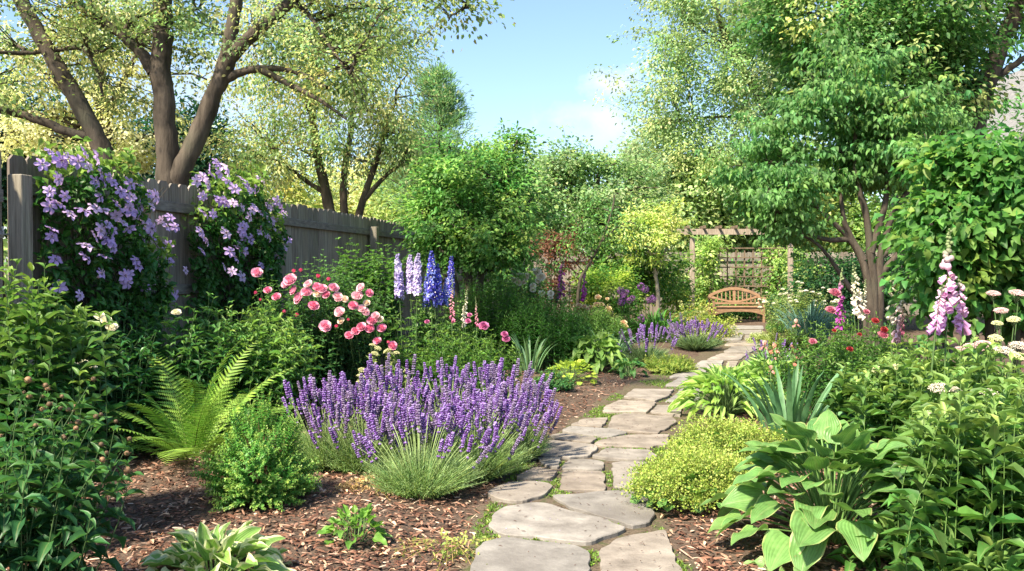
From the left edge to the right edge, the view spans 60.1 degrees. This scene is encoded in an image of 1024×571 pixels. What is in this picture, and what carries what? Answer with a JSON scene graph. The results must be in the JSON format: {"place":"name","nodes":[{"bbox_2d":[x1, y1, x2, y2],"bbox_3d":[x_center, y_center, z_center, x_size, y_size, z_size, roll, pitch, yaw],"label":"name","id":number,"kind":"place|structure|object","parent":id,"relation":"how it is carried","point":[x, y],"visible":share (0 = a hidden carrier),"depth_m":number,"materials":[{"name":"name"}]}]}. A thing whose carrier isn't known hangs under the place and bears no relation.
{"place":"outdoors","nodes":[
{"label":"outdoors","id":0,"kind":"place"},
{"bbox_2d":[372,55,495,221],"bbox_3d":[-1.865,-2.337,21.949,3.388,6.705,3.144,0,1,0],"label":"tree","id":1,"kind":"object","parent":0,"point":[447,119],"visible":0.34,"depth_m":21.63,"materials":[{"name":"green plant"}]},
{"bbox_2d":[0,0,1023,269],"label":"sky","id":2,"kind":"structure","parent":0,"point":[534,72],"materials":[{"name":"blue"}]},
{"bbox_2d":[0,273,1023,570],"bbox_3d":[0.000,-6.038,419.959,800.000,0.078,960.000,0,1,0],"label":"ground","id":3,"kind":"structure","parent":0,"point":[912,331],"depth_m":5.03,"materials":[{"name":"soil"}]},
{"bbox_2d":[0,152,33,451],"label":"fence post","id":4,"kind":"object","parent":3,"relation":"on","point":[20,222],"depth_m":6.02,"materials":[{"name":"wood"}]},
{"bbox_2d":[0,58,64,326],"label":"dark tree","id":5,"kind":"object","parent":3,"relation":"on","point":[4,188],"visible":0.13,"depth_m":20.64,"materials":[{"name":"green plant"}]},
{"bbox_2d":[0,258,133,551],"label":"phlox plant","id":6,"kind":"object","parent":3,"relation":"on","point":[30,340],"visible":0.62,"depth_m":4.37,"materials":[{"name":"green plant"}]},
{"bbox_2d":[0,376,144,570],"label":"peony plant","id":7,"kind":"object","parent":3,"relation":"on","point":[56,500],"visible":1,"depth_m":3.36,"materials":[{"name":"green plant"}]},
{"bbox_2d":[49,303,181,461],"bbox_3d":[-2.731,0.714,6.268,1.042,1.154,1.803,-1,1,-40],"label":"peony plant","id":8,"kind":"object","parent":3,"relation":"on","point":[130,375],"visible":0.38,"depth_m":6.40,"materials":[{"name":"green plant"}]},
{"bbox_2d":[0,0,258,176],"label":"flowering tree","id":9,"kind":"object","parent":3,"relation":"on","point":[27,130],"visible":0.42,"depth_m":13.29,"materials":[{"name":"green plant"}]},
{"bbox_2d":[114,73,258,191],"bbox_3d":[-8.803,-2.242,23.303,4.783,6.472,5.036,0,1,0],"label":"dark tree","id":10,"kind":"object","parent":3,"relation":"on","point":[203,166],"visible":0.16,"depth_m":22.49,"materials":[{"name":"green plant"}]},
{"bbox_2d":[83,340,297,463],"bbox_3d":[-2.280,0.852,6.471,1.704,0.969,1.693,1,1,29],"label":"fern","id":11,"kind":"object","parent":3,"relation":"on","point":[199,431],"visible":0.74,"depth_m":6.35,"materials":[{"name":"green plant"}]},
{"bbox_2d":[117,292,263,441],"bbox_3d":[-2.581,0.661,7.111,1.163,1.229,0.998,0,1,0],"label":"peony plant","id":12,"kind":"object","parent":3,"relation":"on","point":[180,366],"visible":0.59,"depth_m":6.94,"materials":[{"name":"green plant"}]},
{"bbox_2d":[139,520,295,570],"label":"hosta","id":13,"kind":"object","parent":3,"relation":"on","point":[240,542],"visible":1,"depth_m":3.83,"materials":[{"name":"green plant"}]},
{"bbox_2d":[180,299,325,433],"bbox_3d":[-2.199,0.691,7.397,1.240,1.160,0.991,0,1,0],"label":"peony plant","id":14,"kind":"object","parent":3,"relation":"on","point":[281,361],"visible":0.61,"depth_m":7.29,"materials":[{"name":"green plant"}]},
{"bbox_2d":[187,383,323,512],"bbox_3d":[-1.454,0.942,5.148,0.755,0.745,0.729,1,1,32],"label":"box shrub","id":15,"kind":"object","parent":3,"relation":"on","point":[259,472],"visible":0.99,"depth_m":4.99,"materials":[{"name":"green plant"}]},
{"bbox_2d":[0,0,515,187],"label":"maple tree","id":16,"kind":"object","parent":3,"relation":"on","point":[175,163],"visible":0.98,"depth_m":10.08,"materials":[{"name":"green plant"}]},
{"bbox_2d":[7,155,513,427],"bbox_3d":[-1.609,0.008,16.244,0.174,2.231,20.604,0,1,10],"label":"wooden fence","id":17,"kind":"object","parent":3,"relation":"on","point":[312,233],"visible":0.14,"depth_m":9.77,"materials":[{"name":"grey wood"}]},
{"bbox_2d":[12,135,188,436],"bbox_3d":[-3.170,0.079,6.992,0.742,2.400,1.975,0,1,9],"label":"clematis","id":18,"kind":"object","parent":17,"relation":"attached to","point":[93,209],"visible":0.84,"depth_m":6.62,"materials":[{"name":"green plant"}]},
{"bbox_2d":[181,158,292,393],"bbox_3d":[-2.783,-0.021,9.027,0.805,2.530,2.103,0,1,8],"label":"clematis","id":19,"kind":"object","parent":17,"relation":"attached to","point":[238,249],"visible":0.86,"depth_m":8.65,"materials":[{"name":"green plant"}]},
{"bbox_2d":[206,123,340,211],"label":"background tree","id":20,"kind":"object","parent":3,"relation":"on","point":[301,194],"visible":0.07,"depth_m":30.39,"materials":[{"name":"green plant"}]},
{"bbox_2d":[247,249,396,419],"bbox_3d":[-1.753,0.459,8.276,1.452,1.595,1.007,0,1,0],"label":"rose bush","id":21,"kind":"object","parent":3,"relation":"on","point":[336,345],"visible":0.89,"depth_m":8.06,"materials":[{"name":"green plant"}]},
{"bbox_2d":[177,0,473,215],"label":"locust tree","id":22,"kind":"object","parent":3,"relation":"on","point":[314,143],"visible":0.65,"depth_m":15.05,"materials":[{"name":"green plant"}]},
{"bbox_2d":[281,370,386,472],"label":"lavender","id":23,"kind":"object","parent":3,"relation":"on","point":[309,445],"visible":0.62,"depth_m":6.05,"materials":[{"name":"purple plant"}]},
{"bbox_2d":[289,137,389,217],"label":"background tree","id":24,"kind":"object","parent":3,"relation":"on","point":[352,202],"visible":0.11,"depth_m":32.09,"materials":[{"name":"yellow plant"}]},
{"bbox_2d":[316,503,391,549],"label":"hosta","id":25,"kind":"object","parent":3,"relation":"on","point":[380,533],"visible":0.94,"depth_m":4.46,"materials":[{"name":"green plant"}]},
{"bbox_2d":[303,373,416,474],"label":"lavender","id":26,"kind":"object","parent":3,"relation":"on","point":[373,407],"visible":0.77,"depth_m":5.91,"materials":[{"name":"purple plant"}]},
{"bbox_2d":[325,237,408,391],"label":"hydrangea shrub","id":27,"kind":"object","parent":3,"relation":"on","point":[375,270],"visible":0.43,"depth_m":9.88,"materials":[{"name":"green plant"}]},
{"bbox_2d":[349,343,410,429],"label":"phlomis plant","id":28,"kind":"object","parent":3,"relation":"on","point":[375,353],"visible":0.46,"depth_m":7.22,"materials":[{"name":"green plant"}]},
{"bbox_2d":[314,353,450,457],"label":"lavender","id":29,"kind":"object","parent":3,"relation":"on","point":[372,370],"visible":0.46,"depth_m":6.42,"materials":[{"name":"purple plant"}]},
{"bbox_2d":[349,118,463,222],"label":"background tree","id":30,"kind":"object","parent":3,"relation":"on","point":[378,209],"visible":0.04,"depth_m":28.89,"materials":[{"name":"green plant"}]},
{"bbox_2d":[351,397,504,500],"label":"lavender","id":31,"kind":"object","parent":3,"relation":"on","point":[419,476],"visible":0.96,"depth_m":5.47,"materials":[{"name":"green plant"}]},
{"bbox_2d":[383,250,477,401],"bbox_3d":[-0.836,0.446,8.987,0.916,1.594,0.860,1,1,35],"label":"delphinium","id":32,"kind":"object","parent":3,"relation":"on","point":[434,293],"visible":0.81,"depth_m":8.80,"materials":[{"name":"green plant"}]},
{"bbox_2d":[373,527,500,570],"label":"dry plant","id":33,"kind":"object","parent":3,"relation":"on","point":[465,536],"visible":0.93,"depth_m":4.37,"materials":[{"name":"yellow plant"}]},
{"bbox_2d":[3,111,888,289],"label":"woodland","id":34,"kind":"object","parent":3,"relation":"on","point":[5,244],"depth_m":44.64,"materials":[{"name":"green plant"}]},
{"bbox_2d":[386,355,514,456],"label":"lavender","id":35,"kind":"object","parent":3,"relation":"on","point":[451,378],"visible":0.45,"depth_m":6.48,"materials":[{"name":"purple plant"}]},
{"bbox_2d":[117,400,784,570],"bbox_3d":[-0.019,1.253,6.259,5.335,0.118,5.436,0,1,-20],"label":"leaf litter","id":36,"kind":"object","parent":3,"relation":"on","point":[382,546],"visible":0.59,"depth_m":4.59,"materials":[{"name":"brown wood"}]},
{"bbox_2d":[390,313,524,411],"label":"rose bush","id":37,"kind":"object","parent":3,"relation":"on","point":[488,352],"visible":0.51,"depth_m":8.08,"materials":[{"name":"green plant"}]},
{"bbox_2d":[438,277,496,386],"bbox_3d":[-0.461,0.606,8.923,0.709,1.395,0.714,1,1,43],"label":"foxglove","id":38,"kind":"object","parent":3,"relation":"on","point":[463,318],"visible":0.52,"depth_m":8.81,"materials":[{"name":"pink plant"}]},
{"bbox_2d":[382,120,574,357],"bbox_3d":[-0.477,-0.650,13.237,2.902,3.648,2.756,0,1,0],"label":"bushy tree","id":39,"kind":"object","parent":3,"relation":"on","point":[464,222],"visible":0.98,"depth_m":12.86,"materials":[{"name":"green plant"}]},
{"bbox_2d":[429,382,547,481],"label":"lavender","id":40,"kind":"object","parent":3,"relation":"on","point":[501,461],"visible":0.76,"depth_m":5.86,"materials":[{"name":"purple plant"}]},
{"bbox_2d":[443,267,540,366],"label":"leafy bush","id":41,"kind":"object","parent":3,"relation":"on","point":[487,303],"visible":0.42,"depth_m":12.44,"materials":[{"name":"green plant"}]},
{"bbox_2d":[441,357,552,437],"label":"lavender","id":42,"kind":"object","parent":3,"relation":"on","point":[492,377],"visible":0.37,"depth_m":6.92,"materials":[{"name":"purple plant"}]},
{"bbox_2d":[458,261,566,317],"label":"shrub","id":43,"kind":"object","parent":3,"relation":"on","point":[510,278],"visible":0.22,"depth_m":15.92,"materials":[{"name":"green plant"}]},
{"bbox_2d":[472,376,562,461],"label":"lavender","id":44,"kind":"object","parent":3,"relation":"on","point":[551,408],"visible":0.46,"depth_m":6.42,"materials":[{"name":"purple plant"}]},
{"bbox_2d":[505,332,554,373],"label":"iris clump","id":45,"kind":"object","parent":3,"relation":"on","point":[526,359],"visible":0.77,"depth_m":11.53,"materials":[{"name":"green plant"}]},
{"bbox_2d":[489,267,571,331],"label":"rose bush","id":46,"kind":"object","parent":3,"relation":"on","point":[540,276],"visible":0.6,"depth_m":14.10,"materials":[{"name":"green plant"}]},
{"bbox_2d":[494,282,594,369],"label":"leafy bush","id":47,"kind":"object","parent":3,"relation":"on","point":[559,335],"visible":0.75,"depth_m":12.08,"materials":[{"name":"green plant"}]},
{"bbox_2d":[533,365,576,391],"bbox_3d":[0.462,1.064,10.028,0.542,0.331,0.513,0,1,0],"label":"thyme mound","id":48,"kind":"object","parent":3,"relation":"on","point":[559,383],"visible":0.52,"depth_m":9.93,"materials":[{"name":"green plant"}]},
{"bbox_2d":[513,217,599,321],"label":"smoke bush","id":49,"kind":"object","parent":3,"relation":"on","point":[552,254],"visible":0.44,"depth_m":16.56,"materials":[{"name":"green plant"}]},
{"bbox_2d":[551,253,589,332],"bbox_3d":[0.985,0.318,15.003,0.927,1.741,0.645,0,1,0],"label":"foxglove","id":50,"kind":"object","parent":3,"relation":"on","point":[583,289],"visible":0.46,"depth_m":14.91,"materials":[{"name":"purple plant"}]},
{"bbox_2d":[546,359,598,384],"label":"coral bells","id":51,"kind":"object","parent":3,"relation":"on","point":[572,364],"visible":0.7,"depth_m":10.75,"materials":[{"name":"yellow plant"}]},
{"bbox_2d":[552,331,631,373],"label":"hosta","id":52,"kind":"object","parent":3,"relation":"on","point":[600,342],"visible":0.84,"depth_m":11.94,"materials":[{"name":"green plant"}]},
{"bbox_2d":[496,124,695,309],"bbox_3d":[1.721,-1.285,20.093,4.861,4.667,3.521,0,1,0],"label":"round tree","id":53,"kind":"object","parent":3,"relation":"on","point":[567,168],"visible":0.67,"depth_m":19.64,"materials":[{"name":"green plant"}]},
{"bbox_2d":[563,304,633,357],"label":"leafy bush","id":54,"kind":"object","parent":3,"relation":"on","point":[600,322],"visible":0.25,"depth_m":13.63,"materials":[{"name":"green plant"}]},
{"bbox_2d":[548,195,663,314],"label":"slim tree","id":55,"kind":"object","parent":3,"relation":"on","point":[585,237],"visible":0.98,"depth_m":15.77,"materials":[{"name":"green plant"}]},
{"bbox_2d":[561,259,654,322],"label":"shrub","id":56,"kind":"object","parent":3,"relation":"on","point":[600,281],"visible":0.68,"depth_m":17.28,"materials":[{"name":"green plant"}]},
{"bbox_2d":[608,358,647,377],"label":"hosta","id":57,"kind":"object","parent":3,"relation":"on","point":[632,371],"visible":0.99,"depth_m":11.60,"materials":[{"name":"green plant"}]},
{"bbox_2d":[566,203,704,323],"bbox_3d":[2.559,-0.385,19.216,2.998,2.900,2.356,-1,1,-36],"label":"shrub","id":58,"kind":"object","parent":3,"relation":"on","point":[649,280],"visible":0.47,"depth_m":19.09,"materials":[{"name":"green plant"}]},
{"bbox_2d":[618,322,677,366],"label":"lavender","id":59,"kind":"object","parent":3,"relation":"on","point":[640,353],"visible":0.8,"depth_m":12.72,"materials":[{"name":"purple plant"}]},
{"bbox_2d":[599,190,701,316],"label":"ornamental tree","id":60,"kind":"object","parent":3,"relation":"on","point":[661,237],"visible":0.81,"depth_m":18.33,"materials":[{"name":"green plant"}]},
{"bbox_2d":[604,99,713,251],"bbox_3d":[5.542,-3.153,33.870,4.852,7.914,5.800,0,1,0],"label":"background tree","id":61,"kind":"object","parent":3,"relation":"on","point":[629,149],"visible":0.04,"depth_m":33.10,"materials":[{"name":"green plant"}]},
{"bbox_2d":[612,282,714,341],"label":"lavender","id":62,"kind":"object","parent":3,"relation":"on","point":[648,320],"visible":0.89,"depth_m":16.47,"materials":[{"name":"plant"}]},
{"bbox_2d":[643,352,699,374],"bbox_3d":[2.172,1.054,12.067,0.789,0.290,0.772,1,1,38],"label":"sedum mound","id":63,"kind":"object","parent":3,"relation":"on","point":[675,365],"visible":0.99,"depth_m":11.93,"materials":[{"name":"green plant"}]},
{"bbox_2d":[654,247,704,317],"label":"shrub","id":64,"kind":"object","parent":3,"relation":"on","point":[676,298],"visible":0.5,"depth_m":22.43,"materials":[{"name":"green plant"}]},
{"bbox_2d":[616,442,747,515],"bbox_3d":[1.021,1.117,5.231,0.846,0.384,0.725,0,1,0],"label":"ladys mantle","id":65,"kind":"object","parent":3,"relation":"on","point":[688,479],"visible":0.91,"depth_m":5.09,"materials":[{"name":"green plant"}]},
{"bbox_2d":[621,121,754,273],"bbox_3d":[5.676,-2.153,28.793,5.564,6.092,5.019,0,1,0],"label":"background tree","id":66,"kind":"object","parent":3,"relation":"on","point":[706,218],"visible":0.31,"depth_m":27.71,"materials":[{"name":"green plant"}]},
{"bbox_2d":[665,316,727,350],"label":"lavender","id":67,"kind":"object","parent":3,"relation":"on","point":[699,343],"visible":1,"depth_m":15.29,"materials":[{"name":"purple plant"}]},
{"bbox_2d":[676,235,735,319],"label":"vine shrub","id":68,"kind":"object","parent":3,"relation":"on","point":[710,283],"visible":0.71,"depth_m":24.87,"materials":[{"name":"green plant"}]},
{"bbox_2d":[585,0,826,252],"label":"silver maple","id":69,"kind":"object","parent":3,"relation":"on","point":[691,14],"visible":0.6,"depth_m":27.45,"materials":[{"name":"green plant"}]},
{"bbox_2d":[672,295,741,342],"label":"shrub","id":70,"kind":"object","parent":3,"relation":"on","point":[701,312],"visible":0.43,"depth_m":16.72,"materials":[{"name":"green plant"}]},
{"bbox_2d":[667,361,772,422],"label":"daylily clump","id":71,"kind":"object","parent":3,"relation":"on","point":[724,398],"visible":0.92,"depth_m":8.32,"materials":[{"name":"green plant"}]},
{"bbox_2d":[654,411,788,474],"bbox_3d":[1.404,1.077,6.042,0.960,0.447,0.818,0,1,0],"label":"ladys mantle","id":72,"kind":"object","parent":3,"relation":"on","point":[732,437],"visible":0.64,"depth_m":5.92,"materials":[{"name":"green plant"}]},
{"bbox_2d":[677,225,792,319],"bbox_3d":[6.056,-0.285,23.339,3.436,2.567,0.620,0,1,0],"label":"pergola","id":73,"kind":"object","parent":3,"relation":"on","point":[717,230],"visible":0.58,"depth_m":23.27,"materials":[{"name":"brown wood"}]},
{"bbox_2d":[708,287,765,321],"bbox_3d":[5.869,0.508,23.151,1.390,0.926,0.597,0,1,0],"label":"garden bench","id":74,"kind":"object","parent":3,"relation":"on","point":[724,309],"visible":0.78,"depth_m":23.36,"materials":[{"name":"brown wood"}]},
{"bbox_2d":[697,290,786,320],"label":"shrub","id":75,"kind":"object","parent":3,"relation":"on","point":[745,315],"visible":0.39,"depth_m":24.03,"materials":[{"name":"green plant"}]},
{"bbox_2d":[673,140,825,252],"bbox_3d":[8.012,-2.184,29.707,5.491,6.121,5.293,-1,1,-39],"label":"background tree","id":76,"kind":"object","parent":3,"relation":"on","point":[744,243],"visible":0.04,"depth_m":28.65,"materials":[{"name":"green plant"}]},
{"bbox_2d":[718,248,787,316],"bbox_3d":[6.734,-0.062,25.187,2.194,2.035,0.068,0,1,0],"label":"trellis","id":77,"kind":"object","parent":3,"relation":"on","point":[744,267],"visible":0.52,"depth_m":25.17,"materials":[{"name":"brown wood"}]},
{"bbox_2d":[678,255,839,315],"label":"shrub","id":78,"kind":"object","parent":3,"relation":"on","point":[741,272],"visible":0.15,"depth_m":25.80,"materials":[{"name":"green plant"}]},
{"bbox_2d":[523,251,1023,314],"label":"wooden fence","id":79,"kind":"object","parent":3,"relation":"on","point":[730,264],"visible":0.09,"depth_m":26.58,"materials":[{"name":"brown wood"}]},
{"bbox_2d":[740,354,810,405],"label":"daylily clump","id":80,"kind":"object","parent":3,"relation":"on","point":[749,366],"visible":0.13,"depth_m":8.89,"materials":[{"name":"green plant"}]},
{"bbox_2d":[754,242,818,317],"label":"vine shrub","id":81,"kind":"object","parent":3,"relation":"on","point":[776,262],"visible":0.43,"depth_m":25.09,"materials":[{"name":"green plant"}]},
{"bbox_2d":[715,360,862,441],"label":"iris clump","id":82,"kind":"object","parent":3,"relation":"on","point":[792,409],"visible":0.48,"depth_m":6.37,"materials":[{"name":"green plant"}]},
{"bbox_2d":[756,327,821,351],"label":"cushion plant","id":83,"kind":"object","parent":3,"relation":"on","point":[787,345],"visible":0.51,"depth_m":15.15,"materials":[{"name":"green plant"}]},
{"bbox_2d":[756,281,843,335],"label":"white perennial","id":84,"kind":"object","parent":3,"relation":"on","point":[795,304],"visible":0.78,"depth_m":18.50,"materials":[{"name":"green plant"}]},
{"bbox_2d":[763,296,855,347],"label":"blue grass clump","id":85,"kind":"object","parent":3,"relation":"on","point":[812,315],"visible":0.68,"depth_m":15.30,"materials":[{"name":"green plant"}]},
{"bbox_2d":[699,410,935,570],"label":"hosta","id":86,"kind":"object","parent":3,"relation":"on","point":[820,525],"visible":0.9,"depth_m":4.30,"materials":[{"name":"green plant"}]},
{"bbox_2d":[783,133,868,252],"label":"background tree","id":87,"kind":"object","parent":3,"relation":"on","point":[833,201],"visible":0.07,"depth_m":29.89,"materials":[{"name":"green plant"}]},
{"bbox_2d":[755,240,920,331],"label":"hedge","id":88,"kind":"object","parent":3,"relation":"on","point":[817,285],"visible":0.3,"depth_m":19.26,"materials":[{"name":"green plant"}]},
{"bbox_2d":[688,32,1002,355],"bbox_3d":[4.908,-1.226,13.134,4.755,4.798,3.200,0,1,0],"label":"dogwood tree","id":89,"kind":"object","parent":3,"relation":"on","point":[888,121],"visible":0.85,"depth_m":12.77,"materials":[{"name":"green plant"}]},
{"bbox_2d":[754,288,943,419],"bbox_3d":[2.987,0.638,7.901,1.702,1.249,1.292,0,1,0],"label":"penstemon plant","id":90,"kind":"object","parent":3,"relation":"on","point":[851,351],"visible":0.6,"depth_m":7.69,"materials":[{"name":"green plant"}]},
{"bbox_2d":[827,262,876,387],"bbox_3d":[3.668,0.516,9.408,0.638,1.532,0.716,0,1,-12],"label":"foxglove","id":91,"kind":"object","parent":3,"relation":"on","point":[856,310],"visible":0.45,"depth_m":9.21,"materials":[{"name":"white plant"}]},
{"bbox_2d":[811,140,914,252],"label":"background tree","id":92,"kind":"object","parent":3,"relation":"on","point":[858,224],"visible":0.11,"depth_m":29.14,"materials":[{"name":"green plant"}]},
{"bbox_2d":[716,0,1023,333],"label":"maple","id":93,"kind":"object","parent":3,"relation":"on","point":[949,37],"visible":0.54,"depth_m":18.09,"materials":[{"name":"green plant"}]},
{"bbox_2d":[818,346,948,463],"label":"phlox plant","id":94,"kind":"object","parent":3,"relation":"on","point":[838,400],"visible":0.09,"depth_m":6.01,"materials":[{"name":"green plant"}]},
{"bbox_2d":[874,270,904,364],"bbox_3d":[3.124,0.590,7.315,0.760,1.447,0.706,0,1,0],"label":"foxglove","id":95,"kind":"object","parent":3,"relation":"on","point":[898,332],"visible":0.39,"depth_m":7.16,"materials":[{"name":"pink plant"}]},
{"bbox_2d":[825,507,1023,570],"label":"phlox plant","id":96,"kind":"object","parent":3,"relation":"on","point":[960,559],"visible":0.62,"depth_m":3.58,"materials":[{"name":"green plant"}]},
{"bbox_2d":[889,228,970,460],"bbox_3d":[2.477,0.526,5.108,0.601,1.697,0.645,1,1,34],"label":"foxglove","id":97,"kind":"object","parent":3,"relation":"on","point":[938,325],"visible":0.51,"depth_m":4.94,"materials":[{"name":"pink plant"}]},
{"bbox_2d":[843,314,1022,491],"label":"phlox plant","id":98,"kind":"object","parent":3,"relation":"on","point":[869,405],"visible":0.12,"depth_m":5.28,"materials":[{"name":"green plant"}]},
{"bbox_2d":[858,392,1023,564],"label":"phlox plant","id":99,"kind":"object","parent":3,"relation":"on","point":[892,457],"visible":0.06,"depth_m":4.13,"materials":[{"name":"green plant"}]},
{"bbox_2d":[867,122,1023,395],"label":"viburnum shrub","id":100,"kind":"object","parent":3,"relation":"on","point":[971,196],"visible":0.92,"depth_m":6.35,"materials":[{"name":"green plant"}]},
{"bbox_2d":[872,366,1023,570],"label":"phlox plant","id":101,"kind":"object","parent":3,"relation":"on","point":[953,438],"visible":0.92,"depth_m":3.66,"materials":[{"name":"green plant"}]},
{"bbox_2d":[872,289,1023,439],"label":"yarrow","id":102,"kind":"object","parent":3,"relation":"on","point":[1013,344],"visible":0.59,"depth_m":5.09,"materials":[{"name":"white plant"}]},
{"bbox_2d":[889,70,1023,215],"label":"house","id":103,"kind":"structure","parent":3,"relation":"on","point":[1012,97],"depth_m":34.77,"materials":[{"name":"white"}]},
{"bbox_2d":[897,330,1023,525],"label":"phlox plant","id":104,"kind":"object","parent":3,"relation":"on","point":[982,361],"visible":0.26,"depth_m":4.70,"materials":[{"name":"green plant"}]},
{"bbox_2d":[443,325,770,570],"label":"path","id":105,"kind":"structure","parent":0,"point":[646,406],"depth_m":5.34,"materials":[{"name":"stone"}]},
{"bbox_2d":[443,367,733,570],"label":"moss","id":106,"kind":"object","parent":105,"relation":"on","point":[554,481],"visible":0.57,"depth_m":5.79,"materials":[{"name":"green plant"}]},
{"bbox_2d":[743,319,811,393],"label":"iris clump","id":107,"kind":"object","parent":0,"point":[764,342],"visible":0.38,"depth_m":8.41,"materials":[{"name":"plant"}]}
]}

